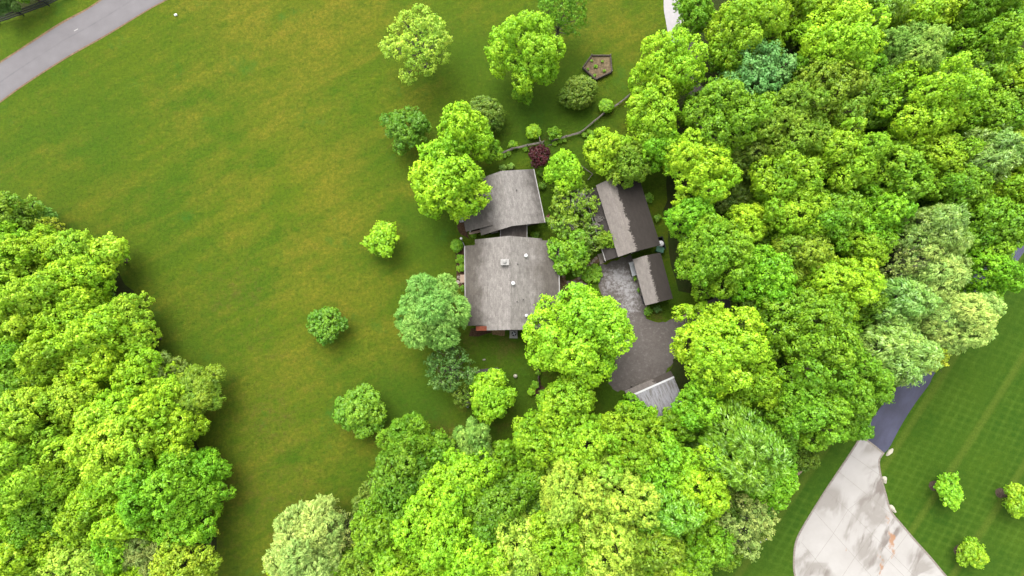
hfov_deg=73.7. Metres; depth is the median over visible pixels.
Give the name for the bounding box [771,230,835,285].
deciduous tree
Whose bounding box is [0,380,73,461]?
deciduous tree
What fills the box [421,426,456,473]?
deciduous tree
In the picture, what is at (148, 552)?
deciduous tree
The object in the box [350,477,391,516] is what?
deciduous tree
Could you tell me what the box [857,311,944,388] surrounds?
deciduous tree
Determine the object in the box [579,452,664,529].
deciduous tree
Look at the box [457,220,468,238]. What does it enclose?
mulch bed
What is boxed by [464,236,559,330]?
house
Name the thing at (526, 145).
rail fence
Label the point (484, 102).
evergreen bush
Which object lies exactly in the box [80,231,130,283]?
deciduous tree
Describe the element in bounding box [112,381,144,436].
deciduous tree
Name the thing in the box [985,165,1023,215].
deciduous tree
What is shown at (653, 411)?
deciduous tree
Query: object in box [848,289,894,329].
deciduous tree
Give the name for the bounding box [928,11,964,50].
deciduous tree
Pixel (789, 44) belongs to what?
deciduous tree
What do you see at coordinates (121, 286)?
woodland floor
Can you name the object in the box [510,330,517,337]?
air conditioner
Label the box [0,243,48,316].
deciduous tree
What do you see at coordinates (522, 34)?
deciduous tree
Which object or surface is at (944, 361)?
deciduous tree
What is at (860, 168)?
deciduous tree
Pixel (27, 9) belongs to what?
board fence
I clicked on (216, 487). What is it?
deciduous tree
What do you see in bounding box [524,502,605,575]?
deciduous tree
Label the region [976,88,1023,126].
deciduous tree
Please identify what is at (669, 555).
deciduous tree
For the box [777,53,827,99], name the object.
deciduous tree
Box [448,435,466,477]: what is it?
deciduous tree
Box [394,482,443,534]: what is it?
deciduous tree
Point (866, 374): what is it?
deciduous tree
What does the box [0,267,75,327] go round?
deciduous tree
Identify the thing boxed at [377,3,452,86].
deciduous tree
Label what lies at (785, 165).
deciduous tree
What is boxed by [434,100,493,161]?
deciduous tree
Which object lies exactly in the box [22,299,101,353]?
deciduous tree
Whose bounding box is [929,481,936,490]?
mulch ring
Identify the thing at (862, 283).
deciduous tree
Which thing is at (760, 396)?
deciduous tree
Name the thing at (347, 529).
deciduous tree
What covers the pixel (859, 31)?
deciduous tree
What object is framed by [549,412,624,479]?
deciduous tree
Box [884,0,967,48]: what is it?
deciduous tree
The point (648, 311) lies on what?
shrub
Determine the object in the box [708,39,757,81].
deciduous tree
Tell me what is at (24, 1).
deciduous tree
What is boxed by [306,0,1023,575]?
woodland floor
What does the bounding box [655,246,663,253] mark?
wheelie bin
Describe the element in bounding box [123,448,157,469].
deciduous tree
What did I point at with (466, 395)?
deciduous tree
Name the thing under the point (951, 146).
deciduous tree
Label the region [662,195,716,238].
deciduous tree
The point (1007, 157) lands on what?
deciduous tree
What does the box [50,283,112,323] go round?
deciduous tree
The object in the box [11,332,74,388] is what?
deciduous tree
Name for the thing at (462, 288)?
shrub
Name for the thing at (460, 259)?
shrub
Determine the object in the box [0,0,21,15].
deciduous tree
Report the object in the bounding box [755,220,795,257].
deciduous tree
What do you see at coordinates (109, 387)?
deciduous tree
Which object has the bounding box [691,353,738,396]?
deciduous tree
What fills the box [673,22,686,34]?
flowering shrub
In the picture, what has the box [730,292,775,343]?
deciduous tree
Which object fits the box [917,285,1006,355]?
deciduous tree
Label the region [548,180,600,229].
deciduous tree
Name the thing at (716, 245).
deciduous tree
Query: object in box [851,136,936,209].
deciduous tree
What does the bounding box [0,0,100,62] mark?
road shoulder
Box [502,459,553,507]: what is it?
deciduous tree
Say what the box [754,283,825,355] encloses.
deciduous tree
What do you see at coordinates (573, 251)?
deciduous tree
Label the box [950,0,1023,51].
deciduous tree
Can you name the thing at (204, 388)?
deciduous tree
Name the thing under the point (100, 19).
road
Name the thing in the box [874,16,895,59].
deciduous tree
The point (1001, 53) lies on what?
deciduous tree
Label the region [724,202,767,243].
deciduous tree
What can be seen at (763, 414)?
deciduous tree
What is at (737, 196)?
deciduous tree
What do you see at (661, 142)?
deciduous tree
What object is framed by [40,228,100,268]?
deciduous tree
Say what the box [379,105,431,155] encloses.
deciduous tree
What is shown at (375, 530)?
deciduous tree
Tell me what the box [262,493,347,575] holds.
deciduous tree
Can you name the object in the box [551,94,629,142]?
rail fence
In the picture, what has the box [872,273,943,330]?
deciduous tree
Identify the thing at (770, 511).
deciduous tree
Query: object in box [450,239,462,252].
round bush
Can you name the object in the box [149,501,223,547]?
deciduous tree
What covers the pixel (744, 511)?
deciduous tree
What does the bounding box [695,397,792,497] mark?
deciduous tree
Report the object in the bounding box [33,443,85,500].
deciduous tree
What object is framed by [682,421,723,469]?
deciduous tree
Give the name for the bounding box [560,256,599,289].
path
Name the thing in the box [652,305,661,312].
shrub
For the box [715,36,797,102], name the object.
deciduous tree
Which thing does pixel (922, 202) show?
deciduous tree
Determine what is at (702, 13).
deciduous tree
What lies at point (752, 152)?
deciduous tree
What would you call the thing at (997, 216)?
deciduous tree
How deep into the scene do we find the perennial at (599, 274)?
84.78 m
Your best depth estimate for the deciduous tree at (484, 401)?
78.23 m
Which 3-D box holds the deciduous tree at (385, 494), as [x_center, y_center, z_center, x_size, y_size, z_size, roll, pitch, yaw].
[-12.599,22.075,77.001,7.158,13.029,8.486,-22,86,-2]
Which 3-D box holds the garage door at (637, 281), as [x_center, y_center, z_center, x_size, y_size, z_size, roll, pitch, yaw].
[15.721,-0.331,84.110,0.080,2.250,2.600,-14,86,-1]
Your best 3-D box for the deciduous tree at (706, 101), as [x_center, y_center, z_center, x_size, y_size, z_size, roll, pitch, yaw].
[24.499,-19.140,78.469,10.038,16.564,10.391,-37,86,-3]
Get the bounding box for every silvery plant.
[499,164,506,170]
[507,162,514,169]
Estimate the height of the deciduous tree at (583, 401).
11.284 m
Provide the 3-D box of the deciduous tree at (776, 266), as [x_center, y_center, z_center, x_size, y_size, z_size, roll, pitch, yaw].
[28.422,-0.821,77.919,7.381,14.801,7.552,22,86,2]
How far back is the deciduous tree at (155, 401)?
75.90 m
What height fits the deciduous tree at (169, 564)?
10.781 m
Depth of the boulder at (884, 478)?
83.23 m
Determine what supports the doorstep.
on the mulch bed at (461, 252)
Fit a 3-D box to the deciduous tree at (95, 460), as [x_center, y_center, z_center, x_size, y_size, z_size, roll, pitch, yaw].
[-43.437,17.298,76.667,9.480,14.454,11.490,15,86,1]
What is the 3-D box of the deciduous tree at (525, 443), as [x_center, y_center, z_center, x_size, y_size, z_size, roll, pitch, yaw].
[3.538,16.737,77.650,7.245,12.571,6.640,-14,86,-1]
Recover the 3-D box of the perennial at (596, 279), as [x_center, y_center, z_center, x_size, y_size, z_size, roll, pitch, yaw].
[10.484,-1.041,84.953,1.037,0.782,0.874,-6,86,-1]
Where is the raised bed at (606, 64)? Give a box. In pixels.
[582,54,612,80]
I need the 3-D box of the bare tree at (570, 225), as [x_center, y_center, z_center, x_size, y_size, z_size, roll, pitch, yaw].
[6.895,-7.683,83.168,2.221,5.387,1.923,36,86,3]
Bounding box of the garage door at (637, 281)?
[636,275,641,295]
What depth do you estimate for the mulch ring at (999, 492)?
83.24 m
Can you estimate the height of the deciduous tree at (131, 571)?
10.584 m
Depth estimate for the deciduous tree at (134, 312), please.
78.96 m
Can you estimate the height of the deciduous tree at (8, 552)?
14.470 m
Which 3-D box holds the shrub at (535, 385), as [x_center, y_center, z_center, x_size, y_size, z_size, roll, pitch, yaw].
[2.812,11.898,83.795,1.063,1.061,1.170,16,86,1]
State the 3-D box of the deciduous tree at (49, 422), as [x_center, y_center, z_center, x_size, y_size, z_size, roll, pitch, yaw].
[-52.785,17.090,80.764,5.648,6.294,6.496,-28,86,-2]
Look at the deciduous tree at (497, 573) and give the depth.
76.84 m
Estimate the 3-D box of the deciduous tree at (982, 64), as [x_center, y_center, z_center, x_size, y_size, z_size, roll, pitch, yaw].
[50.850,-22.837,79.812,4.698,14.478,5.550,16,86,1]
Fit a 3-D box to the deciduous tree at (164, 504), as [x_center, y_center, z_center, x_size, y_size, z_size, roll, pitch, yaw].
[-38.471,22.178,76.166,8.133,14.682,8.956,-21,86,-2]
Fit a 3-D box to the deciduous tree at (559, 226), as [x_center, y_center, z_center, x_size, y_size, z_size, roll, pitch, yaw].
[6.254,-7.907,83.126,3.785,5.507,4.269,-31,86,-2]
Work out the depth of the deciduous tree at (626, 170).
78.47 m
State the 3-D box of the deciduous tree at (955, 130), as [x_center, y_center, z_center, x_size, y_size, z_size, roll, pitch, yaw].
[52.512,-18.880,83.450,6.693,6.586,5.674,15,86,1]
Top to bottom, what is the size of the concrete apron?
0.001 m
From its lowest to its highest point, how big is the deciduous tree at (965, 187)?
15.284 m
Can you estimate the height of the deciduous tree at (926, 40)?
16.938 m
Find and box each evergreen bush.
[469,95,506,132]
[558,75,598,109]
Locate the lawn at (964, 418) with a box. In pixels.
[705,190,1023,575]
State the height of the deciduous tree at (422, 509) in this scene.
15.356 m
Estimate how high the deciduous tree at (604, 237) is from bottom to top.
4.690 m
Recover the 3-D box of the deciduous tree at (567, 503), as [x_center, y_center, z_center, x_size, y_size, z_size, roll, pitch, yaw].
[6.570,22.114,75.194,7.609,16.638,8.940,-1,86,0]
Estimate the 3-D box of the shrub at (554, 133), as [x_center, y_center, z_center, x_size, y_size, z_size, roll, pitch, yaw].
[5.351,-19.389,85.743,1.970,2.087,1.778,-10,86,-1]
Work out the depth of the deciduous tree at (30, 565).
73.64 m
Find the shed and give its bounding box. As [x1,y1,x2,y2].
[625,371,685,420]
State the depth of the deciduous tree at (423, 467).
76.85 m
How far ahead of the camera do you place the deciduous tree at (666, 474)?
72.20 m
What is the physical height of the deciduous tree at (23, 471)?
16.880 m
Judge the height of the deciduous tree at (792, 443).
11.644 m
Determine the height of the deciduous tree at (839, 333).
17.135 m
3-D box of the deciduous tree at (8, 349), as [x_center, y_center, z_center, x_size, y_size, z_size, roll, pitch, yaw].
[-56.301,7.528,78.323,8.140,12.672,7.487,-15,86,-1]
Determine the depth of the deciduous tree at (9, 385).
73.81 m
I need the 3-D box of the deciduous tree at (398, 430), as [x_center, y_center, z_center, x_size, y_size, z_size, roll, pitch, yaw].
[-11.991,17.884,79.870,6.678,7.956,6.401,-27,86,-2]
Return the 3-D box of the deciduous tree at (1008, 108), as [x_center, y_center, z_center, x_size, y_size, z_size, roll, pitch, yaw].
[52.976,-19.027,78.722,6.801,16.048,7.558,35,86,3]
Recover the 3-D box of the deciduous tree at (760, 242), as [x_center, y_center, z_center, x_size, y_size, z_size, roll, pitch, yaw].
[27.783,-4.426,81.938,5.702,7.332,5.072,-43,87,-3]
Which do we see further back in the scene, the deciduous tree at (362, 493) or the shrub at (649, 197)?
the shrub at (649, 197)
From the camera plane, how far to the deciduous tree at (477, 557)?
70.35 m
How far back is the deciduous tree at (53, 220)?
81.47 m
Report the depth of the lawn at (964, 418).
83.55 m
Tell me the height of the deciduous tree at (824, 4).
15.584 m
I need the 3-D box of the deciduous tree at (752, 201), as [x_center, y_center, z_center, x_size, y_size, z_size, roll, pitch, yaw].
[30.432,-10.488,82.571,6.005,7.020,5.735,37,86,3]
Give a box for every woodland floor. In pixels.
[0,0,53,20]
[0,226,217,575]
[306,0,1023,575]
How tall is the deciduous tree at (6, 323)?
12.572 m
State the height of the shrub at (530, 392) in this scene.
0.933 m
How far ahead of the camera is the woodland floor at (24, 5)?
88.12 m
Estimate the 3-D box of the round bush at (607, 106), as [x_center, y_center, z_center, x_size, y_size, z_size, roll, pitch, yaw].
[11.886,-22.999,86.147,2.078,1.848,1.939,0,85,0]
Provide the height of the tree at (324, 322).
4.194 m
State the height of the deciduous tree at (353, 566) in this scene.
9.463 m
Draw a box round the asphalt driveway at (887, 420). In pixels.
[868,246,1023,452]
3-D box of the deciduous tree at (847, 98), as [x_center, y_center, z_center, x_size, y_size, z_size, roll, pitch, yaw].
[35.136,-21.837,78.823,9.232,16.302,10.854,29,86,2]
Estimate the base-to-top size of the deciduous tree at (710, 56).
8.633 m
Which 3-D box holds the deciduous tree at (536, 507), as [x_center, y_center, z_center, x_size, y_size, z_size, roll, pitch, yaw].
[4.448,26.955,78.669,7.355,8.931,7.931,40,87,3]
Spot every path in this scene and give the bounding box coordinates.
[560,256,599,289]
[664,0,683,40]
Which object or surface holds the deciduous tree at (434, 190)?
on the ground at (234, 172)
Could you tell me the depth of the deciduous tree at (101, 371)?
75.03 m
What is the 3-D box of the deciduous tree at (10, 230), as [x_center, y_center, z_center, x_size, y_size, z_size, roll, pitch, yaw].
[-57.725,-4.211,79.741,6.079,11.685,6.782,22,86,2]
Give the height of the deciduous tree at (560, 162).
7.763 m
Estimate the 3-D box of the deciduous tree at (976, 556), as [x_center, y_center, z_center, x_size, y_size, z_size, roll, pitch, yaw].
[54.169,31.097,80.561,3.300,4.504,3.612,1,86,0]
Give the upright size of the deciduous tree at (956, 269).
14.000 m
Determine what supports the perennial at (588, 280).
on the ground at (234, 172)
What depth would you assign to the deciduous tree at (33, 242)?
76.90 m
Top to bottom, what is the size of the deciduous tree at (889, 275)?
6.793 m
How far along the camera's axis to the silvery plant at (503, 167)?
85.85 m
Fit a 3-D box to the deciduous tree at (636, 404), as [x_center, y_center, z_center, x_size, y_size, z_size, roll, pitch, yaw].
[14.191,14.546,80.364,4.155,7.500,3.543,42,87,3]
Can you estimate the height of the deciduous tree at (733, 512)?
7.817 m
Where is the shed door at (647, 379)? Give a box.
[630,378,650,386]
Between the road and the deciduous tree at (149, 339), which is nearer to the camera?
the deciduous tree at (149, 339)
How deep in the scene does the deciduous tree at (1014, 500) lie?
79.85 m
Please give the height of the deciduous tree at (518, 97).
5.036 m
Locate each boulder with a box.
[882,476,886,483]
[886,448,892,455]
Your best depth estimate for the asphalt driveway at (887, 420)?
84.05 m
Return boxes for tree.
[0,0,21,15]
[0,190,43,233]
[0,219,32,277]
[0,223,63,268]
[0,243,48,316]
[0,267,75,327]
[0,294,39,345]
[0,324,48,383]
[0,365,66,414]
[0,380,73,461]
[0,420,74,513]
[0,476,52,541]
[0,520,75,575]
[0,548,41,575]
[3,200,58,249]
[3,490,66,548]
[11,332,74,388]
[16,0,40,3]
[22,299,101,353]
[25,262,76,276]
[29,216,70,233]
[29,371,116,435]
[29,532,109,575]
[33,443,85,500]
[37,416,64,449]
[39,252,117,305]
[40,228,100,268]
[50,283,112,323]
[52,498,111,549]
[53,302,149,370]
[59,337,129,396]
[61,399,176,495]
[62,462,119,523]
[73,271,115,301]
[73,385,150,436]
[77,371,112,402]
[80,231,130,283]
[86,498,162,554]
[90,525,142,574]
[100,291,155,336]
[104,560,151,575]
[108,347,180,407]
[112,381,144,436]
[115,442,212,530]
[118,530,169,575]
[120,318,162,355]
[122,374,187,429]
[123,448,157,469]
[140,350,191,400]
[142,407,211,461]
[148,522,223,575]
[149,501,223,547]
[166,475,215,512]
[171,363,226,417]
[179,446,233,483]
[195,473,236,518]
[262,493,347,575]
[306,306,348,345]
[311,547,347,575]
[328,505,359,553]
[332,383,386,439]
[337,533,384,575]
[349,493,412,565]
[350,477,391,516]
[360,219,399,257]
[367,448,431,525]
[372,533,437,575]
[375,410,433,460]
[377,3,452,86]
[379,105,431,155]
[389,474,472,572]
[393,272,471,351]
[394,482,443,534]
[407,453,440,494]
[408,148,492,224]
[416,138,440,162]
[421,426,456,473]
[423,344,480,393]
[427,445,501,514]
[430,523,511,575]
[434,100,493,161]
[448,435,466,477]
[452,382,473,408]
[452,416,494,460]
[461,470,534,548]
[465,544,516,575]
[470,368,517,423]
[479,138,503,163]
[483,9,566,95]
[484,509,547,575]
[487,438,525,483]
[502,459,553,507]
[505,484,539,516]
[511,78,533,105]
[511,409,574,470]
[521,282,636,390]
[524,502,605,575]
[528,144,550,168]
[528,492,563,555]
[535,374,597,432]
[538,0,587,36]
[538,450,603,533]
[543,148,584,195]
[547,228,590,276]
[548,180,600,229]
[548,207,578,239]
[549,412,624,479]
[562,506,645,575]
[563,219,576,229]
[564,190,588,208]
[567,216,608,256]
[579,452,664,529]
[582,126,632,175]
[589,402,662,473]
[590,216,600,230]
[595,230,615,248]
[605,139,651,188]
[617,391,648,421]
[617,516,686,575]
[622,426,697,492]
[624,78,680,146]
[627,27,708,100]
[635,478,707,545]
[635,540,700,575]
[636,123,682,173]
[642,405,657,431]
[654,407,696,448]
[659,437,731,524]
[661,127,743,211]
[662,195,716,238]
[669,300,777,399]
[670,378,725,433]
[672,0,716,37]
[674,213,755,301]
[678,73,781,163]
[680,512,736,575]
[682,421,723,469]
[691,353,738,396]
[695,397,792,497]
[695,470,756,531]
[702,490,779,561]
[703,0,794,68]
[703,535,743,572]
[706,25,750,68]
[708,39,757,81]
[711,173,756,218]
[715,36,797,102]
[718,389,758,435]
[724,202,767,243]
[724,241,767,257]
[725,363,782,410]
[729,243,797,311]
[730,141,771,180]
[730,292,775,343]
[730,334,785,373]
[739,451,799,510]
[743,186,765,204]
[743,490,778,521]
[746,388,794,430]
[747,148,824,221]
[753,420,809,463]
[754,80,835,165]
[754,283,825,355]
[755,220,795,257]
[759,175,831,245]
[760,289,866,392]
[762,369,854,452]
[764,16,800,62]
[768,0,818,33]
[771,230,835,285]
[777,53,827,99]
[788,42,882,136]
[790,0,868,52]
[790,0,891,91]
[794,250,887,321]
[795,442,820,472]
[796,186,872,251]
[801,116,892,192]
[809,345,895,420]
[813,167,836,198]
[829,242,867,266]
[829,396,876,442]
[835,227,899,266]
[839,265,894,289]
[846,126,894,162]
[848,183,918,245]
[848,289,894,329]
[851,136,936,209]
[854,52,901,108]
[856,85,907,129]
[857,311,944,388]
[858,312,893,347]
[861,0,917,30]
[872,51,995,159]
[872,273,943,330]
[873,19,953,96]
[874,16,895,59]
[879,243,927,279]
[880,176,935,234]
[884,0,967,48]
[894,202,976,258]
[895,121,986,182]
[897,240,974,302]
[907,338,952,374]
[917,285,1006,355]
[922,5,1023,91]
[922,158,994,216]
[926,125,964,153]
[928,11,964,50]
[933,471,965,511]
[942,118,1023,188]
[948,188,1023,270]
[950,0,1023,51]
[955,536,989,569]
[957,82,1023,140]
[958,238,1023,301]
[959,60,991,101]
[965,46,1023,100]
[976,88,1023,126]
[984,124,1023,170]
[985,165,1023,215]
[1001,482,1023,518]
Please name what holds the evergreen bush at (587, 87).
on the ground at (234, 172)
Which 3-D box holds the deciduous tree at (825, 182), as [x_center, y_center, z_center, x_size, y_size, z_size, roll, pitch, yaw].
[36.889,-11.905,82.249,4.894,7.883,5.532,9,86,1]
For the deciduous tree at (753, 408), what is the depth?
78.96 m
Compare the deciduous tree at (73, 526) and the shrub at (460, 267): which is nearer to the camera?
the deciduous tree at (73, 526)
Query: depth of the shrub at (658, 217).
85.29 m
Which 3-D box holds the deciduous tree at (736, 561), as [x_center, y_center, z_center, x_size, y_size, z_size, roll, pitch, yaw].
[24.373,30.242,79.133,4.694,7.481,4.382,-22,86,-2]
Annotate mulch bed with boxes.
[455,247,463,286]
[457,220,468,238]
[469,328,491,336]
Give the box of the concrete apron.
[597,253,605,263]
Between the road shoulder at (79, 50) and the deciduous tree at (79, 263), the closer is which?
the deciduous tree at (79, 263)
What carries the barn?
on the ground at (234, 172)
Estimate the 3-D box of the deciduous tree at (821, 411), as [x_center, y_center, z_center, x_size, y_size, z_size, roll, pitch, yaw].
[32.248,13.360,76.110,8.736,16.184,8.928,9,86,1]
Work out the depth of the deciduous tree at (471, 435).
76.33 m
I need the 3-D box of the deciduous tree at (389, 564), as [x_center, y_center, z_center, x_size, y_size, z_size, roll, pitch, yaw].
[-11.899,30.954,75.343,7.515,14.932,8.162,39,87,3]
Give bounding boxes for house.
[463,169,544,234]
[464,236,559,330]
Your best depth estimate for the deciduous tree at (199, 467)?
77.75 m
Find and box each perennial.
[585,275,591,283]
[591,263,597,269]
[593,276,599,282]
[594,266,601,271]
[596,272,602,278]
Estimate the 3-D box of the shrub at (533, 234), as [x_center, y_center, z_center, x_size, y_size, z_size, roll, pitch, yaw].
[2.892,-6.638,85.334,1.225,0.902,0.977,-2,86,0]
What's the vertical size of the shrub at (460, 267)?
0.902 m
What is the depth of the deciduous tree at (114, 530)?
72.78 m
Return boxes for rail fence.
[501,141,543,152]
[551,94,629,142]
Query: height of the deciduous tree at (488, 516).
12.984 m
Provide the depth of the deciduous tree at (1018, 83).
73.90 m
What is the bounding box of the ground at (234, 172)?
[0,0,1016,575]
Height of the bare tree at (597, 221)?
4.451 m
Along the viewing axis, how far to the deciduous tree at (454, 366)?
78.70 m
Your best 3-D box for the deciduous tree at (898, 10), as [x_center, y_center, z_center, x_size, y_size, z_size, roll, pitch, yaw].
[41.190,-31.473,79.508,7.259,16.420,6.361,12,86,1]
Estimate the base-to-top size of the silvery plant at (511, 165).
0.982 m
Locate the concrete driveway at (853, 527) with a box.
[794,440,943,575]
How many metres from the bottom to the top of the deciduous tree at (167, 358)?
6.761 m
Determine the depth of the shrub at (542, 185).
85.64 m
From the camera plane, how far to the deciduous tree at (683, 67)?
76.00 m
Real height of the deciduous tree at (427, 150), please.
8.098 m
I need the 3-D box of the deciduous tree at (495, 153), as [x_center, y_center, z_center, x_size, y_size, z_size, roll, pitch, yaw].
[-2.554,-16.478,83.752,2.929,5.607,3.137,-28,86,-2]
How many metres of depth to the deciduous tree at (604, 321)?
72.85 m
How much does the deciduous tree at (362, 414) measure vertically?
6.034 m
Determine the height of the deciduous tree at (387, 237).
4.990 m
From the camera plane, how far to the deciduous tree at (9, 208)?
79.00 m
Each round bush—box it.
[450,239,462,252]
[526,123,541,139]
[598,98,613,113]
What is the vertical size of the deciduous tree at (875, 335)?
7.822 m
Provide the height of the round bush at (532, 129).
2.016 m
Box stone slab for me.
[472,367,497,375]
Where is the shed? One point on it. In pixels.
(660, 392)
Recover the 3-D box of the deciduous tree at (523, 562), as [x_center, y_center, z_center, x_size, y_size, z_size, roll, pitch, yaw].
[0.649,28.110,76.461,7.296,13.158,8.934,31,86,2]
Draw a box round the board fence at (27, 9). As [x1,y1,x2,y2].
[0,0,56,23]
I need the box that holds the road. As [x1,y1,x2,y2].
[0,0,163,100]
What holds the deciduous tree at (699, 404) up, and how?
on the woodland floor at (678, 372)
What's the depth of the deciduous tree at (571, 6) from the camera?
79.84 m
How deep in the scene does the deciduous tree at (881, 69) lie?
74.72 m
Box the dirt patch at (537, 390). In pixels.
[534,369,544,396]
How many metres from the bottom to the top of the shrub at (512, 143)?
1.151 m
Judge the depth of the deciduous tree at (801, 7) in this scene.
76.63 m
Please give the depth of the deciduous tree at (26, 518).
72.54 m
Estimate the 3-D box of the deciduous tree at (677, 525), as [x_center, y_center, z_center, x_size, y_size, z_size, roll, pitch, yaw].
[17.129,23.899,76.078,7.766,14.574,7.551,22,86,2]
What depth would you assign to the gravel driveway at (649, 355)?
84.83 m
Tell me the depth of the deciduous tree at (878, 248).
74.27 m
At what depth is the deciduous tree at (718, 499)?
71.46 m
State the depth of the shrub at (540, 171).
85.71 m
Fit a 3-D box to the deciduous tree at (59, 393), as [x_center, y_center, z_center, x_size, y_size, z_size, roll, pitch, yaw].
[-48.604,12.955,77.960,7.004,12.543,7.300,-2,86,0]
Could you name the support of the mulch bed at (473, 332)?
on the ground at (234, 172)
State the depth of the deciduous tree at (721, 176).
74.95 m
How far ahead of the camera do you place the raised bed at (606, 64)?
87.13 m
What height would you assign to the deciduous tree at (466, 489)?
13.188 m
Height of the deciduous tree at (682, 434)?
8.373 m
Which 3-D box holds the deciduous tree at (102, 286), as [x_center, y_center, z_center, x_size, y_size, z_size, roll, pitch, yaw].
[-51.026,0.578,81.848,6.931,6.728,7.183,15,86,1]
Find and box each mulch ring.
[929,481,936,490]
[995,488,1004,497]
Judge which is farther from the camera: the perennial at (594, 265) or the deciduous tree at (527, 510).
the perennial at (594, 265)
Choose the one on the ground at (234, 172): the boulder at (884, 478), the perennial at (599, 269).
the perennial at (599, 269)
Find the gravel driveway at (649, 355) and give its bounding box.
[599,32,747,391]
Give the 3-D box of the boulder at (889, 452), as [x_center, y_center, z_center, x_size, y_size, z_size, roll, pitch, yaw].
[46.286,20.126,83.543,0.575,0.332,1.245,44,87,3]
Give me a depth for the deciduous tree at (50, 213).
82.35 m
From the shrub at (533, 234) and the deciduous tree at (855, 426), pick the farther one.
the shrub at (533, 234)
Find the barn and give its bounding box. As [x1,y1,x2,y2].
[584,179,659,261]
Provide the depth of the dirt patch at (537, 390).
84.27 m
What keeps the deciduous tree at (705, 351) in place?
on the woodland floor at (678, 372)
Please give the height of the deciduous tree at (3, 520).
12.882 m
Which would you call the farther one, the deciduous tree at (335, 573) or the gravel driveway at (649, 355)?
the gravel driveway at (649, 355)
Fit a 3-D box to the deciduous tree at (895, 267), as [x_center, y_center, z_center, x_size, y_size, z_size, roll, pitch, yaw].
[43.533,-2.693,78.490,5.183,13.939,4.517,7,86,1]
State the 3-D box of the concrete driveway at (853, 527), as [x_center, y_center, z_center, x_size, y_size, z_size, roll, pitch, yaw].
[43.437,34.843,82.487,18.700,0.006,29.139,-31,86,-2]
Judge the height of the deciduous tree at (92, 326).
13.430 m
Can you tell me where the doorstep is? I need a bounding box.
[460,275,463,282]
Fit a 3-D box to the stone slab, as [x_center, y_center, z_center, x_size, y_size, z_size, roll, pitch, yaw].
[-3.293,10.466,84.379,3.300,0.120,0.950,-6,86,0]
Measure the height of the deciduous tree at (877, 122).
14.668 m
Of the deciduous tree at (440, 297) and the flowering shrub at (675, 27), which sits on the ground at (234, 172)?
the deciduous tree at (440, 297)
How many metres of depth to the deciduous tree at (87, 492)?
73.37 m
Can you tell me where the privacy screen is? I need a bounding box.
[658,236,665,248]
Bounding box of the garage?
[628,253,672,304]
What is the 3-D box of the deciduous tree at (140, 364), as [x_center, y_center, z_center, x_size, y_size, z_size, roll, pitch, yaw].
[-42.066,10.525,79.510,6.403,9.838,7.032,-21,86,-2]
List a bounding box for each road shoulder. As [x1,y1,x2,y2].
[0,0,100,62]
[0,0,165,102]
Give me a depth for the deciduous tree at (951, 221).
72.40 m
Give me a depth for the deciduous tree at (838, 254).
78.78 m
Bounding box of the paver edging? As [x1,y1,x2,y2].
[793,439,946,575]
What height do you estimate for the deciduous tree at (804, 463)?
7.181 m
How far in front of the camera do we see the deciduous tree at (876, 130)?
80.78 m
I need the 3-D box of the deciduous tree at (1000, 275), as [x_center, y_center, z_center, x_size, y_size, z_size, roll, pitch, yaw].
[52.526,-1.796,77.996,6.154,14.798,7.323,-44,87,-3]
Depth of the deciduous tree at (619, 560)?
69.29 m
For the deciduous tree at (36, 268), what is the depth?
78.11 m
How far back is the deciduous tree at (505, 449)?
77.03 m
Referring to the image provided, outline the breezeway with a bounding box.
[500,225,526,236]
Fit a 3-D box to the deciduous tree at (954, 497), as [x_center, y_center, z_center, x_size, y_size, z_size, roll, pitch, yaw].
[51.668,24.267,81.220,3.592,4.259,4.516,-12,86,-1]
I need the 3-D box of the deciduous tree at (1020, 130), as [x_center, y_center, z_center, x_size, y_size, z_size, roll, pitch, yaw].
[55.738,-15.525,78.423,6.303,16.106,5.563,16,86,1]
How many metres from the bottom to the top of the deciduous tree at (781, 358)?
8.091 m
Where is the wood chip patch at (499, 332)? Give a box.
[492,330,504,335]
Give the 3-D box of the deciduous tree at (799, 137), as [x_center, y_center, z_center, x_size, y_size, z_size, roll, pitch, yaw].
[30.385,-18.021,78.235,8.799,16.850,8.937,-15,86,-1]
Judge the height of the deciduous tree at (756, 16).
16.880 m
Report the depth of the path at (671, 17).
88.00 m
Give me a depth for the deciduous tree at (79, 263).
76.81 m
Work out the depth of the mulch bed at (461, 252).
85.41 m
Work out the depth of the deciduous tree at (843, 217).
73.46 m
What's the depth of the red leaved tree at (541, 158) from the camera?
83.41 m
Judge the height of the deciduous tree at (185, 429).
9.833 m
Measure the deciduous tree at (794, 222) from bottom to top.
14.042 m
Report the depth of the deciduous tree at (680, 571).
73.05 m
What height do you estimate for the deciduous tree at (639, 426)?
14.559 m
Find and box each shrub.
[455,254,463,263]
[456,264,463,272]
[459,285,464,291]
[507,140,517,148]
[527,388,534,395]
[530,231,538,237]
[530,380,538,389]
[537,168,543,176]
[538,181,545,188]
[547,126,561,139]
[643,306,652,315]
[644,192,653,202]
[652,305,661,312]
[654,214,661,222]
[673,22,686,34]
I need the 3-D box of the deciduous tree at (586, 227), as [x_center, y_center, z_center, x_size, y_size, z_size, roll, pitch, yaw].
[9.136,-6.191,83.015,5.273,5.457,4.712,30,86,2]
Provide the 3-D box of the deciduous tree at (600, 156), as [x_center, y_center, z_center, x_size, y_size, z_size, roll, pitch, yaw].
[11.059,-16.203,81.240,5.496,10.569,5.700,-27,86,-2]
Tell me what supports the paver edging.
on the concrete driveway at (853, 527)

